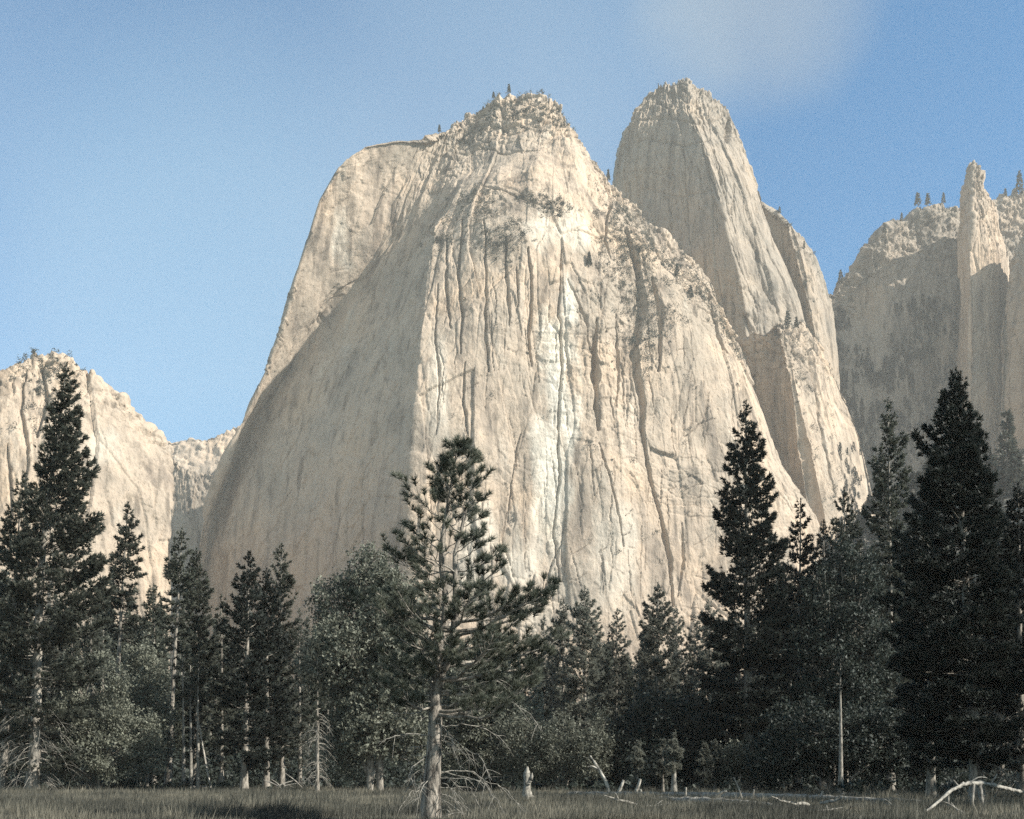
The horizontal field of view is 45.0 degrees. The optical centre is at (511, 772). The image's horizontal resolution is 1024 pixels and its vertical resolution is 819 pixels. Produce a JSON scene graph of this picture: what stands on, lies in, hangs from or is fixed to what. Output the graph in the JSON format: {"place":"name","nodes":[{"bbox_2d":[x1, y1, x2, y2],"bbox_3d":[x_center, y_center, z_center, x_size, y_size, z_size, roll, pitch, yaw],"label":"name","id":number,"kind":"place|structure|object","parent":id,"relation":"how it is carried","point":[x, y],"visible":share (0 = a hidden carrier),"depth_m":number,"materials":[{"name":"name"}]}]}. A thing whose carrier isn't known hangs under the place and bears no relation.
{"place":"outdoors","nodes":[
{"label":"outdoors","id":0,"kind":"place"},
{"bbox_2d":[0,351,174,669],"bbox_3d":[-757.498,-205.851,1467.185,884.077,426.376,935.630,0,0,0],"label":"granite peak","id":1,"kind":"structure","parent":0,"point":[127,443],"depth_m":1184.60,"materials":[{"name":"stone"}]},
{"bbox_2d":[169,458,215,634],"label":"granite gully","id":2,"kind":"object","parent":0,"point":[191,488],"visible":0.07,"depth_m":2281.91,"materials":[{"name":"stone"}]},
{"bbox_2d":[168,426,239,474],"bbox_3d":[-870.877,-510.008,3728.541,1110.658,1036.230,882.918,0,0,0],"label":"granite rim","id":3,"kind":"object","parent":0,"point":[198,456],"depth_m":3406.24,"materials":[{"name":"stone"}]},
{"bbox_2d":[170,93,824,772],"bbox_3d":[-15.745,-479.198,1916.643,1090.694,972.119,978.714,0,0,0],"label":"granite cliff","id":4,"kind":"structure","parent":0,"point":[392,349],"depth_m":1562.27,"materials":[{"name":"stone"}]},
{"bbox_2d":[7,88,1009,576],"bbox_3d":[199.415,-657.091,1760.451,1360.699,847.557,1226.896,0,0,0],"label":"scrub vegetation","id":5,"kind":"object","parent":4,"relation":"on","point":[559,214],"visible":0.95,"depth_m":1609.13,"materials":[{"name":"green plant"}]},
{"bbox_2d":[585,252,591,264],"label":"pine tree","id":6,"kind":"object","parent":4,"relation":"on","point":[589,258],"visible":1,"depth_m":1573.28,"materials":[{"name":"plant"}]},
{"bbox_2d":[687,285,693,300],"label":"pine tree","id":7,"kind":"object","parent":4,"relation":"on","point":[690,291],"visible":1,"depth_m":1634.65,"materials":[{"name":"plant"}]},
{"bbox_2d":[0,777,1023,818],"bbox_3d":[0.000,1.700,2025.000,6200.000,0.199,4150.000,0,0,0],"label":"ground","id":8,"kind":"structure","parent":0,"point":[417,787],"depth_m":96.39,"materials":[{"name":"plant"}]},
{"bbox_2d":[2,591,27,764],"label":"pine tree","id":9,"kind":"object","parent":8,"relation":"on","point":[17,673],"visible":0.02,"depth_m":160.28,"materials":[{"name":"green plant"}]},
{"bbox_2d":[0,471,42,788],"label":"pine tree","id":10,"kind":"object","parent":8,"relation":"on","point":[7,680],"visible":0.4,"depth_m":111.30,"materials":[{"name":"green plant"}]},
{"bbox_2d":[29,603,69,782],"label":"pine tree","id":11,"kind":"object","parent":8,"relation":"on","point":[52,693],"visible":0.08,"depth_m":135.54,"materials":[{"name":"green plant"}]},
{"bbox_2d":[0,362,116,791],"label":"pine tree","id":12,"kind":"object","parent":8,"relation":"on","point":[65,629],"visible":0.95,"depth_m":104.87,"materials":[{"name":"green plant"}]},
{"bbox_2d":[59,640,82,780],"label":"pine tree","id":13,"kind":"object","parent":8,"relation":"on","point":[75,647],"visible":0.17,"depth_m":134.95,"materials":[{"name":"green plant"}]},
{"bbox_2d":[75,579,107,787],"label":"pine tree","id":14,"kind":"object","parent":8,"relation":"on","point":[89,644],"visible":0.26,"depth_m":121.96,"materials":[{"name":"green plant"}]},
{"bbox_2d":[77,617,108,766],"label":"pine tree","id":15,"kind":"object","parent":8,"relation":"on","point":[101,633],"visible":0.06,"depth_m":150.14,"materials":[{"name":"green plant"}]},
{"bbox_2d":[40,645,168,790],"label":"oak tree","id":16,"kind":"object","parent":8,"relation":"on","point":[89,738],"visible":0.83,"depth_m":110.96,"materials":[{"name":"green plant"}]},
{"bbox_2d":[100,501,148,785],"label":"pine tree","id":17,"kind":"object","parent":8,"relation":"on","point":[128,563],"visible":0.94,"depth_m":127.75,"materials":[{"name":"green plant"}]},
{"bbox_2d":[126,608,148,784],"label":"pine tree","id":18,"kind":"object","parent":8,"relation":"on","point":[135,627],"visible":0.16,"depth_m":129.77,"materials":[{"name":"green plant"}]},
{"bbox_2d":[103,630,185,786],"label":"oak tree","id":19,"kind":"object","parent":8,"relation":"on","point":[144,693],"visible":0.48,"depth_m":119.54,"materials":[{"name":"green plant"}]},
{"bbox_2d":[138,582,172,783],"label":"pine tree","id":20,"kind":"object","parent":8,"relation":"on","point":[153,610],"visible":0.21,"depth_m":139.75,"materials":[{"name":"green plant"}]},
{"bbox_2d":[156,528,198,783],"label":"pine tree","id":21,"kind":"object","parent":8,"relation":"on","point":[173,568],"visible":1,"depth_m":123.86,"materials":[{"name":"green plant"}]},
{"bbox_2d":[171,639,193,787],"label":"young pine","id":22,"kind":"object","parent":8,"relation":"on","point":[177,678],"visible":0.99,"depth_m":117.88,"materials":[{"name":"plant"}]},
{"bbox_2d":[180,648,200,787],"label":"young pine","id":23,"kind":"object","parent":8,"relation":"on","point":[190,734],"visible":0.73,"depth_m":118.85,"materials":[{"name":"plant"}]},
{"bbox_2d":[173,548,220,780],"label":"pine tree","id":24,"kind":"object","parent":8,"relation":"on","point":[199,628],"visible":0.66,"depth_m":127.60,"materials":[{"name":"green plant"}]},
{"bbox_2d":[187,644,207,788],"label":"young pine","id":25,"kind":"object","parent":8,"relation":"on","point":[197,683],"visible":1,"depth_m":116.83,"materials":[{"name":"plant"}]},
{"bbox_2d":[194,698,211,788],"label":"dead snag","id":26,"kind":"object","parent":8,"relation":"on","point":[210,787],"visible":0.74,"depth_m":118.76,"materials":[{"name":"grey wood"}]},
{"bbox_2d":[204,632,226,775],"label":"pine tree","id":27,"kind":"object","parent":8,"relation":"on","point":[207,728],"visible":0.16,"depth_m":157.34,"materials":[{"name":"green plant"}]},
{"bbox_2d":[206,593,235,776],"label":"pine tree","id":28,"kind":"object","parent":8,"relation":"on","point":[221,714],"visible":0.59,"depth_m":125.75,"materials":[{"name":"green plant"}]},
{"bbox_2d":[211,662,239,769],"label":"pine tree","id":29,"kind":"object","parent":8,"relation":"on","point":[232,713],"visible":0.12,"depth_m":150.06,"materials":[{"name":"green plant"}]},
{"bbox_2d":[206,551,278,788],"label":"pine tree","id":30,"kind":"object","parent":8,"relation":"on","point":[238,692],"visible":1,"depth_m":113.25,"materials":[{"name":"green plant"}]},
{"bbox_2d":[238,567,294,787],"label":"pine tree","id":31,"kind":"object","parent":8,"relation":"on","point":[280,698],"visible":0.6,"depth_m":117.69,"materials":[{"name":"green plant"}]},
{"bbox_2d":[263,542,302,784],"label":"pine tree","id":32,"kind":"object","parent":8,"relation":"on","point":[282,582],"visible":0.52,"depth_m":120.71,"materials":[{"name":"green plant"}]},
{"bbox_2d":[285,632,306,762],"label":"pine tree","id":33,"kind":"object","parent":8,"relation":"on","point":[294,730],"visible":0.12,"depth_m":153.00,"materials":[{"name":"green plant"}]},
{"bbox_2d":[264,773,329,788],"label":"dead branch","id":34,"kind":"object","parent":8,"relation":"on","point":[287,782],"visible":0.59,"depth_m":114.97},
{"bbox_2d":[288,607,313,782],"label":"pine tree","id":35,"kind":"object","parent":8,"relation":"on","point":[300,726],"visible":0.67,"depth_m":127.77,"materials":[{"name":"green plant"}]},
{"bbox_2d":[297,681,319,768],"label":"pine tree","id":36,"kind":"object","parent":8,"relation":"on","point":[304,718],"visible":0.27,"depth_m":142.45,"materials":[{"name":"green plant"}]},
{"bbox_2d":[300,640,334,791],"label":"pine tree","id":37,"kind":"object","parent":8,"relation":"on","point":[316,695],"visible":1,"depth_m":99.84,"materials":[{"name":"green plant"}]},
{"bbox_2d":[310,602,339,783],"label":"pine tree","id":38,"kind":"object","parent":8,"relation":"on","point":[323,715],"visible":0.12,"depth_m":152.32,"materials":[{"name":"green plant"}]},
{"bbox_2d":[291,541,442,790],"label":"oak tree","id":39,"kind":"object","parent":8,"relation":"on","point":[361,742],"visible":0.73,"depth_m":102.52,"materials":[{"name":"green plant"}]},
{"bbox_2d":[390,651,425,779],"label":"pine tree","id":40,"kind":"object","parent":8,"relation":"on","point":[418,718],"visible":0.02,"depth_m":160.97,"materials":[{"name":"green plant"}]},
{"bbox_2d":[347,433,572,818],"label":"pine tree","id":41,"kind":"object","parent":8,"relation":"on","point":[494,642],"visible":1,"depth_m":40.30,"materials":[{"name":"green plant"}]},
{"bbox_2d":[414,634,555,790],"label":"oak tree","id":42,"kind":"object","parent":8,"relation":"on","point":[483,747],"visible":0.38,"depth_m":111.24,"materials":[{"name":"green plant"}]},
{"bbox_2d":[0,553,1014,782],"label":"woods","id":43,"kind":"object","parent":8,"relation":"on","point":[108,642],"visible":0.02,"depth_m":192.29,"materials":[{"name":"plant"}]},
{"bbox_2d":[6,738,1015,795],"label":"undergrowth","id":44,"kind":"object","parent":8,"relation":"on","point":[393,776],"visible":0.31,"depth_m":129.04,"materials":[{"name":"green plant"}]},
{"bbox_2d":[522,766,532,798],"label":"tree stump","id":45,"kind":"object","parent":8,"relation":"on","point":[528,779],"visible":0.85,"depth_m":70.37,"materials":[{"name":"grey wood"}]},
{"bbox_2d":[511,633,551,766],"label":"pine tree","id":46,"kind":"object","parent":8,"relation":"on","point":[544,688],"visible":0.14,"depth_m":145.42,"materials":[{"name":"green plant"}]},
{"bbox_2d":[528,615,561,735],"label":"pine tree","id":47,"kind":"object","parent":8,"relation":"on","point":[544,666],"visible":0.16,"depth_m":159.90,"materials":[{"name":"green plant"}]},
{"bbox_2d":[543,659,561,776],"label":"pine tree","id":48,"kind":"object","parent":8,"relation":"on","point":[550,689],"visible":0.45,"depth_m":151.41,"materials":[{"name":"green plant"}]},
{"bbox_2d":[488,702,623,786],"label":"bush","id":49,"kind":"object","parent":8,"relation":"on","point":[570,758],"visible":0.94,"depth_m":105.47,"materials":[{"name":"green plant"}]},
{"bbox_2d":[544,598,578,749],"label":"pine tree","id":50,"kind":"object","parent":8,"relation":"on","point":[561,621],"visible":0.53,"depth_m":154.44,"materials":[{"name":"green plant"}]},
{"bbox_2d":[559,585,606,744],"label":"pine tree","id":51,"kind":"object","parent":8,"relation":"on","point":[574,681],"visible":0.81,"depth_m":149.09,"materials":[{"name":"green plant"}]},
{"bbox_2d":[588,755,609,791],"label":"dead snag","id":52,"kind":"object","parent":8,"relation":"on","point":[603,777],"visible":0.89,"depth_m":83.53,"materials":[{"name":"grey wood"}]},
{"bbox_2d":[592,647,609,736],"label":"pine tree","id":53,"kind":"object","parent":8,"relation":"on","point":[601,689],"visible":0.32,"depth_m":157.62,"materials":[{"name":"green plant"}]},
{"bbox_2d":[599,608,632,768],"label":"pine tree","id":54,"kind":"object","parent":8,"relation":"on","point":[613,645],"visible":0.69,"depth_m":157.55,"materials":[{"name":"green plant"}]},
{"bbox_2d":[603,793,635,805],"bbox_3d":[5.299,1.278,59.294,1.852,0.599,0.451,5,-2,-19],"label":"dead branch","id":55,"kind":"object","parent":8,"relation":"on","point":[619,800],"visible":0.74,"depth_m":59.29,"materials":[{"name":"grey wood"}]},
{"bbox_2d":[624,652,640,735],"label":"pine tree","id":56,"kind":"object","parent":8,"relation":"on","point":[628,698],"visible":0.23,"depth_m":154.25,"materials":[{"name":"green plant"}]},
{"bbox_2d":[625,740,650,791],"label":"young pine","id":57,"kind":"object","parent":8,"relation":"on","point":[642,771],"visible":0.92,"depth_m":96.66,"materials":[{"name":"green plant"}]},
{"bbox_2d":[633,632,655,717],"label":"pine tree","id":58,"kind":"object","parent":8,"relation":"on","point":[643,666],"visible":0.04,"depth_m":157.99,"materials":[{"name":"green plant"}]},
{"bbox_2d":[632,581,683,787],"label":"pine tree","id":59,"kind":"object","parent":8,"relation":"on","point":[650,636],"visible":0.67,"depth_m":131.31,"materials":[{"name":"green plant"}]},
{"bbox_2d":[595,680,727,790],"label":"bush","id":60,"kind":"object","parent":8,"relation":"on","point":[646,734],"visible":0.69,"depth_m":106.72,"materials":[{"name":"green plant"}]},
{"bbox_2d":[653,738,671,791],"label":"young pine","id":61,"kind":"object","parent":8,"relation":"on","point":[659,763],"visible":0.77,"depth_m":97.91,"materials":[{"name":"green plant"}]},
{"bbox_2d":[662,730,684,791],"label":"young pine","id":62,"kind":"object","parent":8,"relation":"on","point":[676,751],"visible":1,"depth_m":95.81,"materials":[{"name":"plant"}]},
{"bbox_2d":[661,605,691,746],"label":"pine tree","id":63,"kind":"object","parent":8,"relation":"on","point":[679,642],"visible":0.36,"depth_m":149.90,"materials":[{"name":"green plant"}]},
{"bbox_2d":[678,615,707,743],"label":"pine tree","id":64,"kind":"object","parent":8,"relation":"on","point":[691,660],"visible":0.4,"depth_m":149.56,"materials":[{"name":"green plant"}]},
{"bbox_2d":[694,741,714,790],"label":"young pine","id":65,"kind":"object","parent":8,"relation":"on","point":[707,762],"visible":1,"depth_m":97.92,"materials":[{"name":"green plant"}]},
{"bbox_2d":[690,598,729,740],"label":"pine tree","id":66,"kind":"object","parent":8,"relation":"on","point":[704,655],"visible":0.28,"depth_m":143.72,"materials":[{"name":"green plant"}]},
{"bbox_2d":[652,796,769,804],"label":"fallen log","id":67,"kind":"object","parent":8,"relation":"on","point":[692,798],"visible":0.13,"depth_m":65.02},
{"bbox_2d":[705,738,724,790],"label":"young pine","id":68,"kind":"object","parent":8,"relation":"on","point":[717,771],"visible":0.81,"depth_m":99.78,"materials":[{"name":"green plant"}]},
{"bbox_2d":[699,611,743,740],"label":"pine tree","id":69,"kind":"object","parent":8,"relation":"on","point":[731,734],"visible":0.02,"depth_m":154.83,"materials":[{"name":"green plant"}]},
{"bbox_2d":[568,777,892,802],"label":"fallen log","id":70,"kind":"object","parent":8,"relation":"on","point":[721,793],"visible":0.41,"depth_m":74.40,"materials":[{"name":"grey wood"}]},
{"bbox_2d":[718,739,774,786],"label":"bush","id":71,"kind":"object","parent":8,"relation":"on","point":[733,751],"visible":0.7,"depth_m":100.36,"materials":[{"name":"green plant"}]},
{"bbox_2d":[693,398,801,790],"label":"fir tree","id":72,"kind":"object","parent":8,"relation":"on","point":[745,548],"visible":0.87,"depth_m":104.74,"materials":[{"name":"plant"}]},
{"bbox_2d":[752,562,801,767],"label":"pine tree","id":73,"kind":"object","parent":8,"relation":"on","point":[755,728],"visible":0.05,"depth_m":146.99,"materials":[{"name":"green plant"}]},
{"bbox_2d":[775,559,804,783],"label":"pine tree","id":74,"kind":"object","parent":8,"relation":"on","point":[786,631],"visible":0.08,"depth_m":134.14,"materials":[{"name":"green plant"}]},
{"bbox_2d":[783,796,809,805],"bbox_3d":[12.256,1.209,52.317,0.561,0.492,2.388,0,0,39],"label":"dead branch","id":75,"kind":"object","parent":8,"relation":"on","point":[798,803],"visible":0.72,"depth_m":52.11,"materials":[{"name":"grey wood"}]},
{"bbox_2d":[778,498,826,786],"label":"pine tree","id":76,"kind":"object","parent":8,"relation":"on","point":[808,549],"visible":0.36,"depth_m":115.59,"materials":[{"name":"green plant"}]},
{"bbox_2d":[805,519,839,787],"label":"pine tree","id":77,"kind":"object","parent":8,"relation":"on","point":[821,541],"visible":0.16,"depth_m":123.69,"materials":[{"name":"green plant"}]},
{"bbox_2d":[819,793,844,804],"bbox_3d":[14.740,1.205,56.414,0.462,0.591,1.966,0,0,-18],"label":"dead branch","id":78,"kind":"object","parent":8,"relation":"on","point":[830,801],"visible":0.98,"depth_m":56.34,"materials":[{"name":"grey wood"}]},
{"bbox_2d":[825,649,852,794],"label":"pine tree","id":79,"kind":"object","parent":8,"relation":"on","point":[842,685],"visible":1,"depth_m":91.94,"materials":[{"name":"plant"}]},
{"bbox_2d":[777,530,903,785],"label":"oak tree","id":80,"kind":"object","parent":8,"relation":"on","point":[848,617],"visible":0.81,"depth_m":103.10,"materials":[{"name":"green plant"}]},
{"bbox_2d":[820,486,874,781],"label":"pine tree","id":81,"kind":"object","parent":8,"relation":"on","point":[848,519],"visible":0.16,"depth_m":119.74,"materials":[{"name":"green plant"}]},
{"bbox_2d":[737,689,984,790],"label":"thicket","id":82,"kind":"object","parent":8,"relation":"on","point":[866,751],"visible":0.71,"depth_m":97.01,"materials":[{"name":"green plant"}]},
{"bbox_2d":[849,535,884,778],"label":"pine tree","id":83,"kind":"object","parent":8,"relation":"on","point":[860,538],"visible":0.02,"depth_m":137.13,"materials":[{"name":"green plant"}]},
{"bbox_2d":[857,540,885,781],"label":"pine tree","id":84,"kind":"object","parent":8,"relation":"on","point":[879,569],"visible":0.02,"depth_m":137.50,"materials":[{"name":"green plant"}]},
{"bbox_2d":[860,396,917,790],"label":"pine tree","id":85,"kind":"object","parent":8,"relation":"on","point":[882,480],"visible":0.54,"depth_m":111.56,"materials":[{"name":"green plant"}]},
{"bbox_2d":[875,525,913,732],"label":"pine tree","id":86,"kind":"object","parent":8,"relation":"on","point":[903,529],"depth_m":150.83,"materials":[{"name":"green plant"}]},
{"bbox_2d":[884,475,962,798],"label":"pine tree","id":87,"kind":"object","parent":8,"relation":"on","point":[920,760],"visible":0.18,"depth_m":77.75,"materials":[{"name":"green plant"}]},
{"bbox_2d":[869,365,1023,799],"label":"pine tree","id":88,"kind":"object","parent":8,"relation":"on","point":[954,711],"visible":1,"depth_m":70.69,"materials":[{"name":"green plant"}]},
{"bbox_2d":[927,774,1023,809],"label":"fallen log","id":89,"kind":"object","parent":8,"relation":"on","point":[973,783],"visible":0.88,"depth_m":49.77,"materials":[{"name":"wood"}]},
{"bbox_2d":[974,528,1022,779],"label":"pine tree","id":90,"kind":"object","parent":8,"relation":"on","point":[1001,716],"visible":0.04,"depth_m":133.79,"materials":[{"name":"green plant"}]},
{"bbox_2d":[987,482,1023,795],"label":"pine tree","id":91,"kind":"object","parent":8,"relation":"on","point":[1013,539],"visible":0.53,"depth_m":79.69,"materials":[{"name":"green plant"}]},
{"bbox_2d":[0,0,1023,442],"label":"sky","id":92,"kind":"structure","parent":0,"point":[166,166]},
{"bbox_2d":[612,77,805,340],"bbox_3d":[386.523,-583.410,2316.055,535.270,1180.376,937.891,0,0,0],"label":"granite tower","id":93,"kind":"structure","parent":0,"point":[683,173],"depth_m":1977.89,"materials":[{"name":"stone"}]},
{"bbox_2d":[761,201,839,389],"bbox_3d":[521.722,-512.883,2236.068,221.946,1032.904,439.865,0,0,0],"label":"granite pillar","id":94,"kind":"structure","parent":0,"point":[818,314],"depth_m":2091.13,"materials":[{"name":"stone"}]},
{"bbox_2d":[738,322,874,540],"bbox_3d":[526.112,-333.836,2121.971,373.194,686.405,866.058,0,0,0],"label":"granite buttress","id":95,"kind":"structure","parent":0,"point":[780,406],"depth_m":1794.17,"materials":[{"name":"stone"}]},
{"bbox_2d":[784,310,791,325],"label":"pine tree","id":96,"kind":"object","parent":95,"relation":"on","point":[787,321],"visible":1,"depth_m":1806.30,"materials":[{"name":"plant"}]},
{"bbox_2d":[806,448,1023,633],"bbox_3d":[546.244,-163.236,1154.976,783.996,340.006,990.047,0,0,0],"label":"talus slope","id":97,"kind":"structure","parent":0,"point":[1003,507],"depth_m":906.85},
{"bbox_2d":[822,293,1023,611],"bbox_3d":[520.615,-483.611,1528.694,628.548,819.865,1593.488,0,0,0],"label":"hillside woods","id":98,"kind":"object","parent":97,"relation":"on","point":[878,375],"visible":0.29,"depth_m":2253.66,"materials":[{"name":"plant"}]},
{"bbox_2d":[987,455,1002,489],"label":"pine tree","id":99,"kind":"object","parent":97,"relation":"on","point":[993,464],"visible":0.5,"depth_m":906.07,"materials":[{"name":"plant"}]},
{"bbox_2d":[995,407,1020,469],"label":"pine tree","id":100,"kind":"object","parent":97,"relation":"on","point":[1010,443],"visible":0.89,"depth_m":946.06,"materials":[{"name":"plant"}]},
{"bbox_2d":[1005,448,1023,490],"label":"pine tree","id":101,"kind":"object","parent":97,"relation":"on","point":[1017,458],"visible":0.94,"depth_m":901.28,"materials":[{"name":"plant"}]},
{"bbox_2d":[828,188,1023,492],"bbox_3d":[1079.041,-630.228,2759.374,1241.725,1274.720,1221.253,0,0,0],"label":"granite ridge","id":102,"kind":"structure","parent":0,"point":[925,262],"depth_m":2306.98,"materials":[{"name":"stone"}]},
{"bbox_2d":[837,270,843,285],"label":"pine tree","id":103,"kind":"object","parent":102,"relation":"on","point":[840,276],"visible":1,"depth_m":2324.63,"materials":[{"name":"plant"}]},
{"bbox_2d":[914,192,921,205],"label":"pine tree","id":104,"kind":"object","parent":102,"relation":"on","point":[917,197],"visible":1,"depth_m":2337.98,"materials":[{"name":"plant"}]},
{"bbox_2d":[1015,170,1023,197],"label":"pine tree","id":105,"kind":"object","parent":102,"relation":"on","point":[1019,180],"visible":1,"depth_m":2388.22,"materials":[{"name":"plant"}]},
{"bbox_2d":[957,160,1009,464],"bbox_3d":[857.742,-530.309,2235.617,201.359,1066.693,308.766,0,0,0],"label":"granite spire","id":106,"kind":"structure","parent":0,"point":[983,303],"depth_m":2123.40,"materials":[{"name":"stone"}]},
{"bbox_2d":[997,236,1023,461],"bbox_3d":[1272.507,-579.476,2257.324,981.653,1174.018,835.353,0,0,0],"label":"granite flank","id":107,"kind":"object","parent":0,"point":[1012,363],"visible":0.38,"depth_m":2043.67,"materials":[{"name":"stone"}]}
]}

